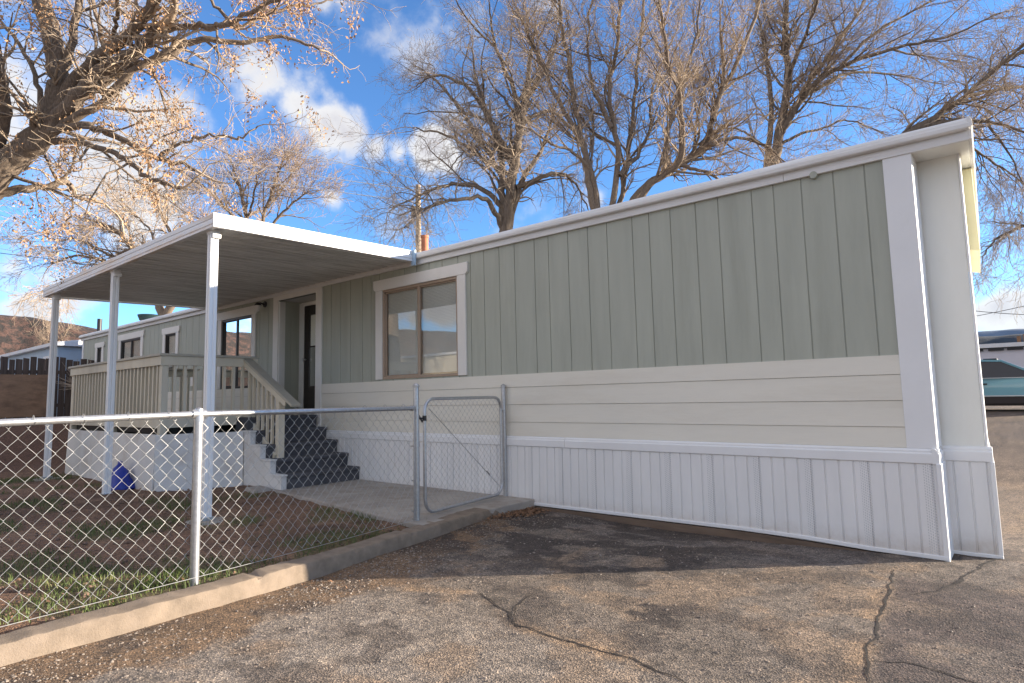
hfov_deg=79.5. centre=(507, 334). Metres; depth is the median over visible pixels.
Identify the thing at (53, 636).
kerb
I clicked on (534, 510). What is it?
leaf litter
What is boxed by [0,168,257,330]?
bare tree
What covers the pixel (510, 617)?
asphalt crack
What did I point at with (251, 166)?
overhead cable
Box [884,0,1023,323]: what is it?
bare tree
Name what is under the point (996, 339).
forest ridge
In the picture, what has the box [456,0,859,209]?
bare tree
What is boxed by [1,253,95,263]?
overhead cable
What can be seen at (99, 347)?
window
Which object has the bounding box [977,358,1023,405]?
parked car
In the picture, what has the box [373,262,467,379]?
window
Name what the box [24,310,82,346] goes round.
bare tree
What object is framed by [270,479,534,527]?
path
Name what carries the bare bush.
on the yard at (17, 447)
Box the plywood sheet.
[0,374,47,417]
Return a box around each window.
[95,342,104,362]
[118,330,144,358]
[162,325,179,368]
[216,306,256,388]
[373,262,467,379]
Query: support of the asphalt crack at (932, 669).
on the driveway
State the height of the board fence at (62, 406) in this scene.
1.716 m
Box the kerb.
[0,508,502,666]
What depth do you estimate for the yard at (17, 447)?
5.74 m
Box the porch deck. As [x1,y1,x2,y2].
[65,353,359,491]
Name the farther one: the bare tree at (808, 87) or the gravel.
the bare tree at (808, 87)
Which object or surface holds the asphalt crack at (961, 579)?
on the driveway
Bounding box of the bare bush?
[57,358,96,389]
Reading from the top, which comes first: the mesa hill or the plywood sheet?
the mesa hill
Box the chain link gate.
[419,396,505,512]
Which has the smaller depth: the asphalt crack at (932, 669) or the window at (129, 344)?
the asphalt crack at (932, 669)
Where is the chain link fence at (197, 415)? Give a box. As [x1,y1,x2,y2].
[0,383,507,626]
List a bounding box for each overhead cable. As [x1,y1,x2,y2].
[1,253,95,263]
[9,83,416,178]
[10,126,417,190]
[10,141,414,201]
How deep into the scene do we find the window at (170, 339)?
13.60 m
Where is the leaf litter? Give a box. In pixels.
[1,506,559,627]
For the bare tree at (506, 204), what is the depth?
17.95 m
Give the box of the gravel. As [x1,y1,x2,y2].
[0,513,1023,682]
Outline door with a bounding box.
[302,305,315,408]
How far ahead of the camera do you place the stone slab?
7.97 m
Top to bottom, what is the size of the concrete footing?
0.078 m
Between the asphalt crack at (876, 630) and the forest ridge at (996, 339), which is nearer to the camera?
the asphalt crack at (876, 630)
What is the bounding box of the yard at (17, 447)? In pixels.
[0,423,408,634]
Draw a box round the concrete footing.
[185,517,223,525]
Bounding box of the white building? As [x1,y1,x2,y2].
[976,334,1023,367]
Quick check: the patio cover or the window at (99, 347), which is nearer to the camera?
the patio cover
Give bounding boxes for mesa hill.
[0,315,96,354]
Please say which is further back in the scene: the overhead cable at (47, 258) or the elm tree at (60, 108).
the overhead cable at (47, 258)
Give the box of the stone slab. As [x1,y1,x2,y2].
[245,485,270,492]
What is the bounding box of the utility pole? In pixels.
[411,184,420,251]
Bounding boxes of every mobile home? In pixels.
[0,319,101,416]
[79,116,1003,561]
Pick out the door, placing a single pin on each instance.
(310, 321)
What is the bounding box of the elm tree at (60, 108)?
[0,0,404,289]
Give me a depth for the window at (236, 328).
11.62 m
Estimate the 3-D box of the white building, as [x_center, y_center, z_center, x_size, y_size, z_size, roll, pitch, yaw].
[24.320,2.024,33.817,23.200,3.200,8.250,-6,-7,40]
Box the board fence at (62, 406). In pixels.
[0,356,93,418]
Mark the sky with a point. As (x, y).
(326, 93)
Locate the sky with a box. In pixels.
[0,0,1023,330]
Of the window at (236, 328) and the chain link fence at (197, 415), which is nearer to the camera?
the chain link fence at (197, 415)
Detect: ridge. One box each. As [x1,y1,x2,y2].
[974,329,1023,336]
[975,334,1023,344]
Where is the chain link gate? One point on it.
(423, 418)
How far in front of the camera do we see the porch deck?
8.69 m
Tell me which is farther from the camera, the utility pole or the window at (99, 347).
the utility pole
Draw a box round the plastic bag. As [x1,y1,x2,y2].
[111,461,134,489]
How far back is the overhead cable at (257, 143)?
29.27 m
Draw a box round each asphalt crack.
[479,592,684,682]
[513,593,532,620]
[864,570,893,682]
[871,660,977,682]
[910,549,1007,594]
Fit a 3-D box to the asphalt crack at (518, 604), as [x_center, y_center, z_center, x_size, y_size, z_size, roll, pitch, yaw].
[0.079,1.635,3.715,0.066,0.004,0.556,-3,-6,15]
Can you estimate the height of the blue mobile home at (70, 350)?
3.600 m
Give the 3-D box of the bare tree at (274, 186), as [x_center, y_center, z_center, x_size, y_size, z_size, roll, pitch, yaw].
[-13.991,-3.816,33.692,12.194,17.109,7.947,-4,-7,29]
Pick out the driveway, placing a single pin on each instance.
(436, 650)
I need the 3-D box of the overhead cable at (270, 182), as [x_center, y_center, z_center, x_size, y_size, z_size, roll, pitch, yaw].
[-18.021,-8.357,28.502,27.498,4.159,0.034,-1,-6,-7]
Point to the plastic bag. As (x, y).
(122, 473)
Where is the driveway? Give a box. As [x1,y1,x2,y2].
[0,406,1023,682]
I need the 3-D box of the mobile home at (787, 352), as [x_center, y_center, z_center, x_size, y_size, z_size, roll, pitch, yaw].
[-2.946,0.600,12.443,20.192,4.160,4.500,-6,-7,40]
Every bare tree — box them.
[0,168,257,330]
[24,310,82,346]
[136,111,358,232]
[327,0,632,252]
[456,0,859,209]
[666,0,1023,166]
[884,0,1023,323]
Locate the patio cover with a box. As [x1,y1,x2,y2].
[41,212,415,520]

